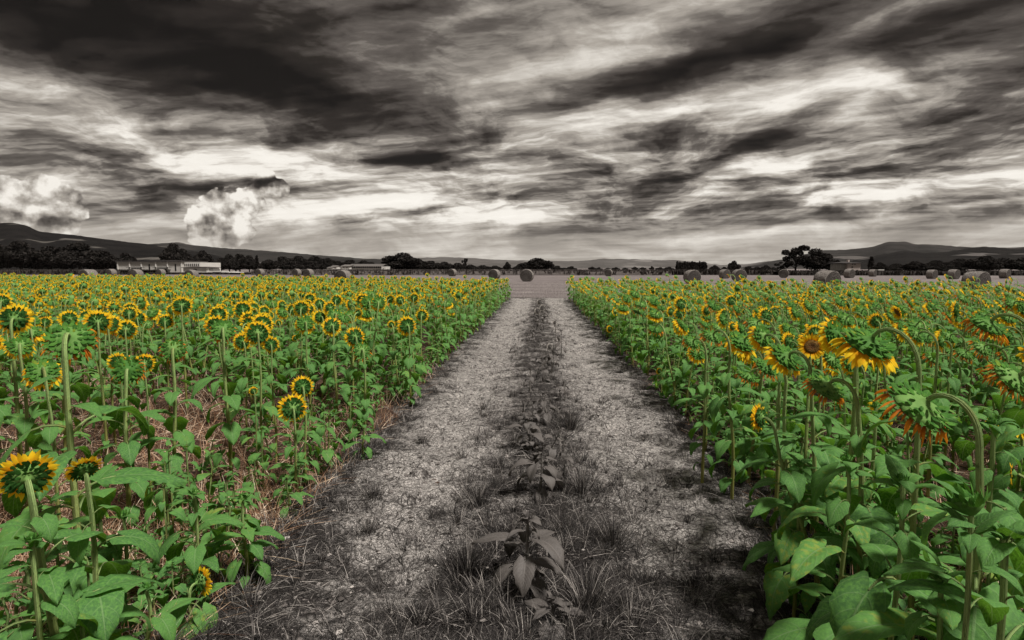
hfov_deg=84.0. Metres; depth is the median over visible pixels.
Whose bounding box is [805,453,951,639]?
sunflower
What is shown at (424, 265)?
broadleaf tree
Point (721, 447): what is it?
sunflower
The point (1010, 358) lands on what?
sunflower
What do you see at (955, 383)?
sunflower
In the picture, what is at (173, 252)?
broadleaf tree
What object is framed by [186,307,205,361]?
sunflower
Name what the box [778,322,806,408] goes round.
sunflower
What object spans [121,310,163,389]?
sunflower
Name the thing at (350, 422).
sunflower
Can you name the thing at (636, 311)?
sunflower
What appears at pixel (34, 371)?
sunflower
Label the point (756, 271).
hedge
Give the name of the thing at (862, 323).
sunflower
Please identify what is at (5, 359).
sunflower
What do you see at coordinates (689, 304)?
sunflower
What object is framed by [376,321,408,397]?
sunflower
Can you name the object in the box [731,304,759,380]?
sunflower
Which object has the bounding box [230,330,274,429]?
sunflower
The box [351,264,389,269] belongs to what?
long barn
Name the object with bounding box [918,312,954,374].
sunflower
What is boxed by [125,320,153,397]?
sunflower
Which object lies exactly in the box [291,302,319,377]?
sunflower
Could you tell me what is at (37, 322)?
sunflower
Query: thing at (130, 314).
sunflower
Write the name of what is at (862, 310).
sunflower
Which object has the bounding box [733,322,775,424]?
sunflower
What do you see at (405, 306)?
sunflower
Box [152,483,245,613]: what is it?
sunflower
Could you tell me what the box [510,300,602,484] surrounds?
path weeds
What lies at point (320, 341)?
sunflower
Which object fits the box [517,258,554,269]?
broadleaf tree
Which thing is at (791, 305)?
sunflower
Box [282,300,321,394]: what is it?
sunflower
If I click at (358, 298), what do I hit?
sunflower
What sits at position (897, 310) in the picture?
sunflower
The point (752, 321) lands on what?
sunflower
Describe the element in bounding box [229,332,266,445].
sunflower
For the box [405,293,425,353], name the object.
sunflower
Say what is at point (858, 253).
hills
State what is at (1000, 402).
sunflower
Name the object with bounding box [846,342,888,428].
sunflower
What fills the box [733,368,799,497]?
sunflower
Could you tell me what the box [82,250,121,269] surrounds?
broadleaf tree
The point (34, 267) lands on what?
broadleaf tree
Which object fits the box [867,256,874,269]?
poplar tree
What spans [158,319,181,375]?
sunflower
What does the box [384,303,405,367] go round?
sunflower
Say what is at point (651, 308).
sunflower
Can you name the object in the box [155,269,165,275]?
hay bale
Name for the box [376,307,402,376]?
sunflower
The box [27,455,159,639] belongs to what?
sunflower
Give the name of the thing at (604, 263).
hills
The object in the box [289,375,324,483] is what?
sunflower
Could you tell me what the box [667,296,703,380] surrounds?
sunflower
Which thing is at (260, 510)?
dry straw
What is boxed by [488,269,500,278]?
hay bale
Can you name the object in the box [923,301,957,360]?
sunflower
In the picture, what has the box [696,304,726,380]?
sunflower
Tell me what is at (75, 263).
broadleaf tree
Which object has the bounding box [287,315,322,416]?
sunflower
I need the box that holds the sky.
[0,0,1023,264]
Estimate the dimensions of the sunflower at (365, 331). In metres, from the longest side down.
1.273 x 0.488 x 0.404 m
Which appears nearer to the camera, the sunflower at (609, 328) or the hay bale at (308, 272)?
the sunflower at (609, 328)
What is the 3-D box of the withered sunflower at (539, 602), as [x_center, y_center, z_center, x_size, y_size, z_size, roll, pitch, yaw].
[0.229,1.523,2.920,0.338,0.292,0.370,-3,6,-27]
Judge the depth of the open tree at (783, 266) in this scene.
190.20 m
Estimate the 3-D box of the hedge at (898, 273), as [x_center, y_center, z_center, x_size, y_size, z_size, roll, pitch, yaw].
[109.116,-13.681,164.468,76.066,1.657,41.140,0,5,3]
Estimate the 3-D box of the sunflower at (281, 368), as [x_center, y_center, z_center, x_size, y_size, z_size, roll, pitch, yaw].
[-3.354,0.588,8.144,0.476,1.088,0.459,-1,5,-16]
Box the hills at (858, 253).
[740,241,969,268]
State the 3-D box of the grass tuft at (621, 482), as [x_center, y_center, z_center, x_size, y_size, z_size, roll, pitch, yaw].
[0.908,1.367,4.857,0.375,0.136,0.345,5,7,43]
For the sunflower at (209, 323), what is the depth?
6.73 m
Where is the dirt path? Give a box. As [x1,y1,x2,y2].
[156,297,924,639]
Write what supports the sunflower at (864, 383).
on the ground at (546, 281)
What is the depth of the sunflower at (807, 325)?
7.14 m
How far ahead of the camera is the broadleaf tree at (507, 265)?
233.48 m
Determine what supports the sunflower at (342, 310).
on the ground at (546, 281)
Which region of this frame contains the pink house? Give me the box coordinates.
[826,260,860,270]
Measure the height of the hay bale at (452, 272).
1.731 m
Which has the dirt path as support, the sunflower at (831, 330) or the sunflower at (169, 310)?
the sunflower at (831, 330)
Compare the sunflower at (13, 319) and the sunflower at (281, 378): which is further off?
the sunflower at (281, 378)
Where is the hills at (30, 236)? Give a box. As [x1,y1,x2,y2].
[0,223,276,269]
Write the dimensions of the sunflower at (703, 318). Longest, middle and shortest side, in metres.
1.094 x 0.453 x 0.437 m
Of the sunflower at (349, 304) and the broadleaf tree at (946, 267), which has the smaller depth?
the sunflower at (349, 304)
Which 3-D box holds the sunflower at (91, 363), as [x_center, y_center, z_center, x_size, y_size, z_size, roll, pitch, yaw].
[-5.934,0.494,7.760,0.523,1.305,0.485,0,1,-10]
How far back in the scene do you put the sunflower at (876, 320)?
5.25 m
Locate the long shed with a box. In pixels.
[115,260,207,271]
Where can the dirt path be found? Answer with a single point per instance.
(468, 399)
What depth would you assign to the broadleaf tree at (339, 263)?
272.44 m
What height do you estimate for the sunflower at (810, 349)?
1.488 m
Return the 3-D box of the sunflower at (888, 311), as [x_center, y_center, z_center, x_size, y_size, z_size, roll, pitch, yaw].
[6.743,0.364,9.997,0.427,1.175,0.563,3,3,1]
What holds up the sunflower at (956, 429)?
on the ground at (546, 281)
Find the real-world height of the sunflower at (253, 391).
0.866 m
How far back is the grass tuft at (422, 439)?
6.12 m
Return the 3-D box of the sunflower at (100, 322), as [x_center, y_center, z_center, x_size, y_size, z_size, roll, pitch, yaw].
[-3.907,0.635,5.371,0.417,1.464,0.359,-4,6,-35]
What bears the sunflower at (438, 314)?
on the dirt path
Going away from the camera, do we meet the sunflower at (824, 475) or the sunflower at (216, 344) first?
the sunflower at (824, 475)
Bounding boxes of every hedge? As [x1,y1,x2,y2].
[0,269,167,274]
[143,272,250,274]
[654,268,784,274]
[774,270,1023,275]
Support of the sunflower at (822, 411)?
on the ground at (546, 281)
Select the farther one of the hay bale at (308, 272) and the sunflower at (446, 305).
the hay bale at (308, 272)
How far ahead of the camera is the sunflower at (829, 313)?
8.20 m
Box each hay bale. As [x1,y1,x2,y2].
[78,269,97,276]
[105,269,116,275]
[128,269,143,277]
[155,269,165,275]
[183,270,198,278]
[255,269,264,275]
[292,269,301,275]
[303,269,313,277]
[334,270,351,282]
[448,269,456,275]
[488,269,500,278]
[520,269,533,281]
[604,269,612,275]
[683,270,700,282]
[719,269,730,278]
[731,269,746,280]
[778,269,788,277]
[813,270,841,290]
[843,269,854,277]
[868,269,876,276]
[926,270,937,278]
[947,269,960,278]
[961,271,990,289]
[998,269,1010,278]
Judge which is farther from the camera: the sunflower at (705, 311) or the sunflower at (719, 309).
the sunflower at (719, 309)
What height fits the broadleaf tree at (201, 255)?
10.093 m
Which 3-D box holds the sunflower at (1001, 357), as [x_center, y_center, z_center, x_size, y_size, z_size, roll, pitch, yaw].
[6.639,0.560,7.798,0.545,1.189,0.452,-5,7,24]
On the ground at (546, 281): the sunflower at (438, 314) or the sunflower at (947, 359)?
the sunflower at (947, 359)
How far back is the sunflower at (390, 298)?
11.51 m
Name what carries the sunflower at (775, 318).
on the ground at (546, 281)
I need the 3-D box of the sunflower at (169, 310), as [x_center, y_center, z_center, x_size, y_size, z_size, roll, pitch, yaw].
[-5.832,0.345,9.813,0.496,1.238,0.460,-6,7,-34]
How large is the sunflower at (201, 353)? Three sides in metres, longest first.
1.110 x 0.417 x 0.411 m
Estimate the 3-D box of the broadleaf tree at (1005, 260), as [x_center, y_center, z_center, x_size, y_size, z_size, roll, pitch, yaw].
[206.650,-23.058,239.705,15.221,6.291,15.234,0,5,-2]
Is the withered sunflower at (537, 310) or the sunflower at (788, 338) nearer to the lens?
the sunflower at (788, 338)
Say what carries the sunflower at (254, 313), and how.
on the ground at (546, 281)
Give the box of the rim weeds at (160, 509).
[0,295,1023,639]
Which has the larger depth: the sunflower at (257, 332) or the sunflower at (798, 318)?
the sunflower at (798, 318)
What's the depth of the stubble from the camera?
44.53 m
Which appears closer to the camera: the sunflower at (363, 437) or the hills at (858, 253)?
the sunflower at (363, 437)
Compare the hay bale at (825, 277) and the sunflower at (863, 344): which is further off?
the hay bale at (825, 277)
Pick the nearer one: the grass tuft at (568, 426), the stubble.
the grass tuft at (568, 426)
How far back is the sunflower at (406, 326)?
7.57 m
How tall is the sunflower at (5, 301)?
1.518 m
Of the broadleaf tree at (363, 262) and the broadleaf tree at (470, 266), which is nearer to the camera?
the broadleaf tree at (470, 266)
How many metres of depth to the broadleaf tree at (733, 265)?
194.67 m
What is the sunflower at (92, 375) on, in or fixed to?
on the ground at (546, 281)
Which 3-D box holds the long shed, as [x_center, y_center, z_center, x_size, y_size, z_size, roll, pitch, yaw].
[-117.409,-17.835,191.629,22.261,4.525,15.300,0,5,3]
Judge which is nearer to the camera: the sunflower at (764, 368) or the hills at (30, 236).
the sunflower at (764, 368)
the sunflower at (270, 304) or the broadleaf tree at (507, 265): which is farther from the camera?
the broadleaf tree at (507, 265)
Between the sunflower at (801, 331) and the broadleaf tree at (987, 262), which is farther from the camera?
the broadleaf tree at (987, 262)
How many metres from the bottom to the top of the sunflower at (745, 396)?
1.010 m
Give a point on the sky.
(720, 132)
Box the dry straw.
[0,342,1020,639]
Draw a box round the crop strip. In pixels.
[250,269,671,274]
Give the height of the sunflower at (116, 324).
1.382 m
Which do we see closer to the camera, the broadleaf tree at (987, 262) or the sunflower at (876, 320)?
the sunflower at (876, 320)
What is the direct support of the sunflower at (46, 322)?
on the ground at (546, 281)
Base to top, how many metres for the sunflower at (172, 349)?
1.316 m
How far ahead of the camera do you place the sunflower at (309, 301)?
10.51 m
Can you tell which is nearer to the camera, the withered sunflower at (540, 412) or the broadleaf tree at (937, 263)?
the withered sunflower at (540, 412)
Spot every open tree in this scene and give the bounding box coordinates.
[461,258,467,265]
[774,262,787,269]
[781,245,809,269]
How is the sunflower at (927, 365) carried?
on the ground at (546, 281)
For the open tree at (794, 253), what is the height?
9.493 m
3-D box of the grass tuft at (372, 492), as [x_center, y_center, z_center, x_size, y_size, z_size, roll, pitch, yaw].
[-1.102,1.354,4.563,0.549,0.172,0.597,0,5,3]
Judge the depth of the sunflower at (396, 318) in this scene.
10.63 m
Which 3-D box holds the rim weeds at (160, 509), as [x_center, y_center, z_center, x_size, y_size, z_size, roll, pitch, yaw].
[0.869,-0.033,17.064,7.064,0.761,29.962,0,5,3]
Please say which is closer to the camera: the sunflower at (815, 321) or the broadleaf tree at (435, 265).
the sunflower at (815, 321)
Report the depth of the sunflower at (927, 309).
9.00 m
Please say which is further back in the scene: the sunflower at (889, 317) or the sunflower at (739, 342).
the sunflower at (889, 317)
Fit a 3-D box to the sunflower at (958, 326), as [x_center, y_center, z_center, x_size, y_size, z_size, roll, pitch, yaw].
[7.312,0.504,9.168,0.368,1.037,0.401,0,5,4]
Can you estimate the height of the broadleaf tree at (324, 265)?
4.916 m
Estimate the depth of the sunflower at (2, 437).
5.86 m
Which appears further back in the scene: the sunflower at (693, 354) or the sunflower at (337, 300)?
the sunflower at (337, 300)
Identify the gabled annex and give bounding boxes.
[181,267,220,272]
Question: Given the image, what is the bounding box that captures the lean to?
[208,269,228,272]
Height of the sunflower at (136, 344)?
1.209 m
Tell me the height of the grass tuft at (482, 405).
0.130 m
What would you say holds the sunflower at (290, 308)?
on the ground at (546, 281)
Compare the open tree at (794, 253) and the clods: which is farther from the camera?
the open tree at (794, 253)
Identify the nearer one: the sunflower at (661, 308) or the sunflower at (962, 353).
the sunflower at (962, 353)
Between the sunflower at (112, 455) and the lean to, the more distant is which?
the lean to
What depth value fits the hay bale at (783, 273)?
108.76 m
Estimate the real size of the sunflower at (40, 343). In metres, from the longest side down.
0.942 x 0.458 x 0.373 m
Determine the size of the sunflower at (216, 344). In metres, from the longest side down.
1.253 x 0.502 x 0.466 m
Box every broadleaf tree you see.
[0,240,36,269]
[0,265,11,268]
[16,262,46,269]
[24,246,73,268]
[55,251,85,269]
[56,242,96,268]
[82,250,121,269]
[119,252,136,260]
[158,243,191,260]
[190,250,213,262]
[214,258,231,270]
[224,254,234,271]
[228,260,243,271]
[229,254,244,271]
[238,255,259,271]
[249,262,262,269]
[260,259,279,269]
[273,256,288,268]
[276,261,304,270]
[282,256,307,269]
[299,261,317,269]
[301,255,326,264]
[314,262,331,268]
[324,258,335,263]
[332,261,344,265]
[343,259,359,264]
[357,260,368,263]
[380,252,422,269]
[413,261,431,269]
[426,261,441,269]
[438,262,450,269]
[449,263,464,269]
[462,264,475,269]
[473,265,491,269]
[490,266,502,269]
[503,262,511,269]
[512,265,523,269]
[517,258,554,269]
[727,260,740,268]
[761,265,770,268]
[796,248,835,269]
[869,262,889,269]
[888,266,902,270]
[897,261,930,270]
[910,265,936,269]
[925,260,953,266]
[932,265,968,270]
[949,258,971,270]
[960,255,1004,270]
[993,258,1012,269]
[1002,257,1023,270]
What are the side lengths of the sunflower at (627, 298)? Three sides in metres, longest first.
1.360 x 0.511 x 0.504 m
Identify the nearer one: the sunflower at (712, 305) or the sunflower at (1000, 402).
the sunflower at (1000, 402)
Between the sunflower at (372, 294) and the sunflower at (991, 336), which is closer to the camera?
the sunflower at (991, 336)
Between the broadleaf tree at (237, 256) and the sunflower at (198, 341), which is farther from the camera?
the broadleaf tree at (237, 256)
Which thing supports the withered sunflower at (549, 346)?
on the dirt path
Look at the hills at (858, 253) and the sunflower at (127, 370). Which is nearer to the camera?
the sunflower at (127, 370)
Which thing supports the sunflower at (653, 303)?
on the ground at (546, 281)
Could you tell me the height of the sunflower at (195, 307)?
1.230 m
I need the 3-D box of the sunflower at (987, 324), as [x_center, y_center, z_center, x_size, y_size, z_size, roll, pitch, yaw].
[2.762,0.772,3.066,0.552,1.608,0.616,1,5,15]
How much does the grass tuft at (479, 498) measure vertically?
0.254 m
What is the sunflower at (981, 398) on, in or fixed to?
on the ground at (546, 281)
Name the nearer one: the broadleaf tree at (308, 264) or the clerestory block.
the clerestory block
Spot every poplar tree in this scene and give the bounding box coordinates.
[254,255,259,269]
[700,261,707,269]
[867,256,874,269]
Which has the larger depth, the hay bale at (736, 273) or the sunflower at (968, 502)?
the hay bale at (736, 273)
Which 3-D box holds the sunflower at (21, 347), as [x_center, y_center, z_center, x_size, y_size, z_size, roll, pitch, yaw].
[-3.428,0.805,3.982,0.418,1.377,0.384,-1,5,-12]
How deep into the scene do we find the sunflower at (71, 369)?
9.04 m
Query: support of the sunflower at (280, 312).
on the ground at (546, 281)
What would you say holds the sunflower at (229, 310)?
on the ground at (546, 281)
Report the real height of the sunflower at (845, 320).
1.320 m
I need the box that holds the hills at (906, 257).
[824,247,1023,268]
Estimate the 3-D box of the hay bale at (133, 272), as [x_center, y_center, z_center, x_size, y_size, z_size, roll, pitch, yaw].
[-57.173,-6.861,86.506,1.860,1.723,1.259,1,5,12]
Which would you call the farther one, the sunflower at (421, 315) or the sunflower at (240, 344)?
the sunflower at (421, 315)
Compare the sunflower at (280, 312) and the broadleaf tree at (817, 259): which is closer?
the sunflower at (280, 312)
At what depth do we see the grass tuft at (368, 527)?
3.99 m
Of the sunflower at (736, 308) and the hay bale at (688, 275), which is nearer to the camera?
the sunflower at (736, 308)
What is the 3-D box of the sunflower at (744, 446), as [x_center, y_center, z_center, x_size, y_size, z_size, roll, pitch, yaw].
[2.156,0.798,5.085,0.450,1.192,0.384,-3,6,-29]
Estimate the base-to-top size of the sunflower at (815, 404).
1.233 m
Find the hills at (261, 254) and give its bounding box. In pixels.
[152,242,382,268]
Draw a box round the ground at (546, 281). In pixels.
[0,269,1023,639]
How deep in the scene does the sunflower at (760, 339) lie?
3.90 m
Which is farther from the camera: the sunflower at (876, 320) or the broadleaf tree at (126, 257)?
the broadleaf tree at (126, 257)
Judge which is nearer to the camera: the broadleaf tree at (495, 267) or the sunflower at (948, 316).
the sunflower at (948, 316)
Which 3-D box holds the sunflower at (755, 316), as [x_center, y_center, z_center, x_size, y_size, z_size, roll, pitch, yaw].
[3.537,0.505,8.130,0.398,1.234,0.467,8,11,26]
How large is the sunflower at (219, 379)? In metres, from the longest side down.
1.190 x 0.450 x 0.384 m
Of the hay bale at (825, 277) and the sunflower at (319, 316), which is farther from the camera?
the hay bale at (825, 277)
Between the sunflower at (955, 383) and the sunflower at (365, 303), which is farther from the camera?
the sunflower at (365, 303)
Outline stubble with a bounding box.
[472,282,718,298]
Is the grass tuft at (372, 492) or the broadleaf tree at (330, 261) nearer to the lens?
the grass tuft at (372, 492)
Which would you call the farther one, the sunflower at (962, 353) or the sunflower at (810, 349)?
the sunflower at (962, 353)
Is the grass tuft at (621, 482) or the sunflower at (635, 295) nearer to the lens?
the grass tuft at (621, 482)
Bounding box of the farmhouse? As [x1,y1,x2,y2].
[342,265,352,269]
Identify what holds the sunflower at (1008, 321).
on the ground at (546, 281)
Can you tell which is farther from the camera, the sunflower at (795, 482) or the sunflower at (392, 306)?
the sunflower at (392, 306)
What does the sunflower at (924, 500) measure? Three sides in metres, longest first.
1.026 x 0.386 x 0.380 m
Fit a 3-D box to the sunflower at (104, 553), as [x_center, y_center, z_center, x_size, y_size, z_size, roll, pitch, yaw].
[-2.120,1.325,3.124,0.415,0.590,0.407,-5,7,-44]
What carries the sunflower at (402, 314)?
on the ground at (546, 281)
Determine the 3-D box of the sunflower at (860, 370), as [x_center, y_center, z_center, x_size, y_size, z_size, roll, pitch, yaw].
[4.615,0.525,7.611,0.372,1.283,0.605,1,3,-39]
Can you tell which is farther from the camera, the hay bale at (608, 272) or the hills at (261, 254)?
the hills at (261, 254)
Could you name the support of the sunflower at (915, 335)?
on the ground at (546, 281)
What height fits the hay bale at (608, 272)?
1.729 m
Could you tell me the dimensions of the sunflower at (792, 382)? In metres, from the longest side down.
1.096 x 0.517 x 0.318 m
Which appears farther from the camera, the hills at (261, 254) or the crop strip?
the hills at (261, 254)
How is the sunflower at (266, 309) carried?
on the ground at (546, 281)
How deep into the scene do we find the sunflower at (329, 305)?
8.47 m
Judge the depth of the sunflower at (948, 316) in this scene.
7.85 m
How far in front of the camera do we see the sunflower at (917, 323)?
6.82 m
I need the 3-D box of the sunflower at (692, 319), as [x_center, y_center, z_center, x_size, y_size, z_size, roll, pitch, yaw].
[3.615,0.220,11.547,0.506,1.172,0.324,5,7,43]
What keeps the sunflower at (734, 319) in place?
on the ground at (546, 281)
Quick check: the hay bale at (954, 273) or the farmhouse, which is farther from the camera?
the farmhouse
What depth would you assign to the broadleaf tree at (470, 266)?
261.15 m
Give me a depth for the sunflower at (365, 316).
8.92 m
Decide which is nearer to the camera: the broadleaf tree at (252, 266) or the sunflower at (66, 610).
the sunflower at (66, 610)
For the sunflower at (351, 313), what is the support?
on the ground at (546, 281)
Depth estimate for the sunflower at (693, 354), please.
5.74 m
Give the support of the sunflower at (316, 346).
on the ground at (546, 281)
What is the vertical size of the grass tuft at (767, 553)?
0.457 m
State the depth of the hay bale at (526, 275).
79.17 m
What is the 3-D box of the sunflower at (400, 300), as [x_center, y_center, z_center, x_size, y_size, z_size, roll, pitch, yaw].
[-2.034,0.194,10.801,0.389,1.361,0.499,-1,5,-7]
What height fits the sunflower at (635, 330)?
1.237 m
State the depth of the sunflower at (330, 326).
6.91 m
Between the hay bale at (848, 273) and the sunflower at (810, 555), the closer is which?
the sunflower at (810, 555)
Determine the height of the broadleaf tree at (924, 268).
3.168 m
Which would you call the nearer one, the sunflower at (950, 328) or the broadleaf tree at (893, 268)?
the sunflower at (950, 328)
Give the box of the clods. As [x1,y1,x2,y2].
[158,323,926,639]
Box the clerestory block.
[184,262,220,270]
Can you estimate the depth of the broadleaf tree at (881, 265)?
197.42 m
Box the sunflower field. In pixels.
[0,272,1023,611]
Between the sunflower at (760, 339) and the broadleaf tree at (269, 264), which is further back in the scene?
the broadleaf tree at (269, 264)
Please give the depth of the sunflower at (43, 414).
5.21 m
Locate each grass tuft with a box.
[341,474,404,505]
[345,508,395,545]
[404,430,447,445]
[410,521,530,592]
[435,474,529,515]
[469,401,491,412]
[524,551,650,638]
[534,460,630,504]
[544,401,605,434]
[555,504,667,572]
[601,473,640,490]
[667,511,701,524]
[705,505,863,601]
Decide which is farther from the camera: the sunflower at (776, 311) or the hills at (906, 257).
the hills at (906, 257)
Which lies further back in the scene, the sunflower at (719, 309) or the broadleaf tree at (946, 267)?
the broadleaf tree at (946, 267)
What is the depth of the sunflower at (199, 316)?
9.79 m
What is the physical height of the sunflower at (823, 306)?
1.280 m
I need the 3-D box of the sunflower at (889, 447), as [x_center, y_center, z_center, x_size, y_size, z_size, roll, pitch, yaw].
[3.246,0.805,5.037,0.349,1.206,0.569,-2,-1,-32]
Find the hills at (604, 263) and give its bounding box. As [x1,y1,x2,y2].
[417,257,782,268]
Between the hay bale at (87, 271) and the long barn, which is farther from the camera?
the long barn
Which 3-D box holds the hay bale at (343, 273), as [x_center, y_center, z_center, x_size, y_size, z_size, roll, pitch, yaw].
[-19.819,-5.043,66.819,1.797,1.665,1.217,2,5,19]
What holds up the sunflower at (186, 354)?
on the ground at (546, 281)
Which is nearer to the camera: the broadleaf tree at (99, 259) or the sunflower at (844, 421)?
the sunflower at (844, 421)
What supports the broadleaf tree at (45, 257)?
on the ground at (546, 281)
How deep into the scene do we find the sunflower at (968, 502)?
1.25 m
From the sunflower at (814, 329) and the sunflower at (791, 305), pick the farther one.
the sunflower at (791, 305)
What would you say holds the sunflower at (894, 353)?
on the ground at (546, 281)
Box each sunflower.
[0,292,12,386]
[0,303,79,509]
[0,319,187,628]
[0,323,17,388]
[0,328,38,413]
[0,335,17,448]
[0,336,13,406]
[0,336,56,505]
[0,372,14,439]
[0,449,165,639]
[0,531,98,639]
[10,340,54,409]
[16,326,61,428]
[16,358,109,543]
[17,316,44,369]
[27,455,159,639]
[32,357,94,470]
[35,316,52,355]
[36,339,60,398]
[41,339,60,398]
[49,309,90,420]
[56,358,74,382]
[59,588,138,639]
[71,309,103,402]
[71,316,108,414]
[72,309,123,455]
[72,333,130,426]
[78,355,176,529]
[81,342,109,390]
[89,315,133,445]
[98,509,159,603]
[103,352,146,500]
[106,337,129,375]
[109,319,150,434]
[119,306,145,404]
[119,574,201,639]
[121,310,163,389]
[121,319,160,382]
[122,302,151,377]
[124,308,150,355]
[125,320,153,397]
[129,354,174,503]
[132,299,150,355]
[132,337,202,491]
[138,307,170,386]
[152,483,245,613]
[153,313,182,412]
[158,305,188,374]
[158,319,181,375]
[158,565,235,639]
[160,295,202,412]
[172,306,209,393]
[172,317,200,382]
[178,303,203,367]
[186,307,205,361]
[190,311,216,371]
[191,319,261,481]
[192,315,219,377]
[195,315,243,421]
[199,305,241,393]
[203,303,232,371]
[203,492,284,589]
[204,318,233,381]
[214,306,239,380]
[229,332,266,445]
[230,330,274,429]
[231,307,260,382]
[231,316,266,414]
[232,300,262,380]
[239,310,274,404]
[239,321,283,461]
[240,301,279,375]
[241,387,269,484]
[247,313,287,420]
[253,312,281,398]
[256,305,271,367]
[258,336,293,462]
[260,329,295,395]
[265,300,292,354]
[268,392,311,500]
[270,311,284,363]
[273,320,291,374]
[275,307,312,374]
[277,299,298,364]
[277,304,303,368]
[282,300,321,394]
[284,335,305,381]
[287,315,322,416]
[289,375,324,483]
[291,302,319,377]
[293,293,316,363]
[294,299,316,356]
[302,304,326,374]
[304,310,342,391]
[307,297,339,359]
[309,320,331,359]
[310,308,346,401]
[313,333,350,414]
[321,297,341,357]
[321,317,351,419]
[322,301,347,389]
[330,294,350,354]
[330,326,360,382]
[332,326,374,429]
[333,392,362,440]
[335,307,371,399]
[336,313,363,407]
[337,309,355,366]
[338,342,383,434]
[340,310,376,392]
[341,419,385,459]
[342,300,362,360]
[348,293,377,359]
[348,304,368,369]
[358,309,387,384]
[359,295,382,366]
[362,296,391,389]
[367,291,383,364]
[367,296,392,348]
[376,294,396,356]
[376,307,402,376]
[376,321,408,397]
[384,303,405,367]
[387,309,408,369]
[393,315,408,356]
[395,295,415,348]
[395,318,426,391]
[396,315,420,404]
[399,302,424,355]
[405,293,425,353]
[405,302,420,349]
[410,309,439,382]
[433,311,450,362]
[439,301,456,356]
[471,510,563,600]
[505,413,543,448]
[508,445,563,503]
[524,368,535,392]
[524,591,589,639]
[529,391,559,425]
[533,299,547,315]
[534,307,543,326]
[536,304,547,322]
[543,343,558,373]
[550,320,559,341]
[552,329,566,354]
[607,325,622,354]
[616,305,642,366]
[621,294,645,364]
[622,301,644,361]
[625,290,645,351]
[631,299,659,375]
[631,308,655,369]
[646,309,676,379]
[647,324,695,408]
[647,368,669,397]
[648,298,672,357]
[648,307,665,356]
[656,305,680,362]
[660,324,688,398]
[666,318,703,414]
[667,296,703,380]
[667,306,685,364]
[667,316,689,369]
[671,309,693,365]
[671,335,724,482]
[684,304,702,340]
[686,301,703,347]
[686,347,724,451]
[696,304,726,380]
[696,307,711,364]
[699,299,746,389]
[699,321,727,393]
[699,329,763,499]
[700,314,722,372]
[701,306,726,370]
[710,323,755,403]
[715,313,746,403]
[716,305,732,353]
[718,307,732,372]
[721,321,754,417]
[722,295,750,365]
[722,316,737,369]
[722,330,780,483]
[725,349,782,469]
[730,339,758,404]
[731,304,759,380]
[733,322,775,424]
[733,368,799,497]
[734,358,812,562]
[735,311,750,368]
[742,325,809,531]
[742,452,863,620]
[743,317,800,428]
[747,312,769,395]
[749,403,847,613]
[752,308,767,355]
[754,307,800,401]
[760,333,834,531]
[763,306,797,343]
[763,343,863,595]
[763,447,898,639]
[765,310,793,401]
[766,305,780,350]
[767,329,796,402]
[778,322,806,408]
[780,331,809,440]
[787,301,805,344]
[787,307,816,395]
[787,360,840,419]
[788,317,896,583]
[791,324,841,533]
[793,310,808,369]
[795,309,814,378]
[797,333,849,449]
[800,301,830,377]
[800,371,923,583]
[804,322,844,410]
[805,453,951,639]
[806,319,840,408]
[811,358,868,479]
[816,303,838,372]
[816,334,861,437]
[818,351,880,503]
[821,401,923,578]
[824,309,867,378]
[829,325,967,639]
[832,312,872,415]
[832,378,1023,639]
[833,297,855,331]
[833,353,882,480]
[837,311,871,398]
[842,348,912,464]
[844,298,855,328]
[844,304,870,378]
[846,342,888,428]
[854,318,891,394]
[859,312,892,449]
[859,360,889,444]
[864,308,901,388]
[865,304,891,373]
[865,327,921,436]
[868,398,936,546]
[868,413,1020,592]
[869,301,889,364]
[882,313,913,374]
[883,478,1023,639]
[884,308,906,361]
[885,491,1023,639]
[888,305,914,387]
[891,320,926,375]
[892,323,946,446]
[894,305,918,373]
[895,320,935,386]
[901,327,961,499]
[902,318,942,384]
[903,540,977,639]
[905,299,930,371]
[907,326,953,401]
[910,318,939,387]
[912,329,959,460]
[914,325,947,380]
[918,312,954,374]
[922,304,946,363]
[922,351,979,472]
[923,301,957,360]
[924,324,968,418]
[931,333,972,466]
[935,328,977,413]
[937,311,970,388]
[941,347,986,439]
[945,300,980,402]
[945,313,981,392]
[952,320,977,378]
[952,338,1019,489]
[953,348,1014,453]
[954,293,994,380]
[958,323,985,395]
[959,312,1023,508]
[960,326,1006,421]
[967,309,1009,406]
[970,322,1017,390]
[972,310,1013,392]
[976,361,1023,543]
[980,329,1021,414]
[981,359,1023,612]
[983,329,1017,391]
[989,359,1023,498]
[995,326,1023,437]
[995,350,1017,437]
[996,316,1021,351]
[1000,296,1023,392]
[1011,302,1023,365]
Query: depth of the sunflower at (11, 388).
6.72 m
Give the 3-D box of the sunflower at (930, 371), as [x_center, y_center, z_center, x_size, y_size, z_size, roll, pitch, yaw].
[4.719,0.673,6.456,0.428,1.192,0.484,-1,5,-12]

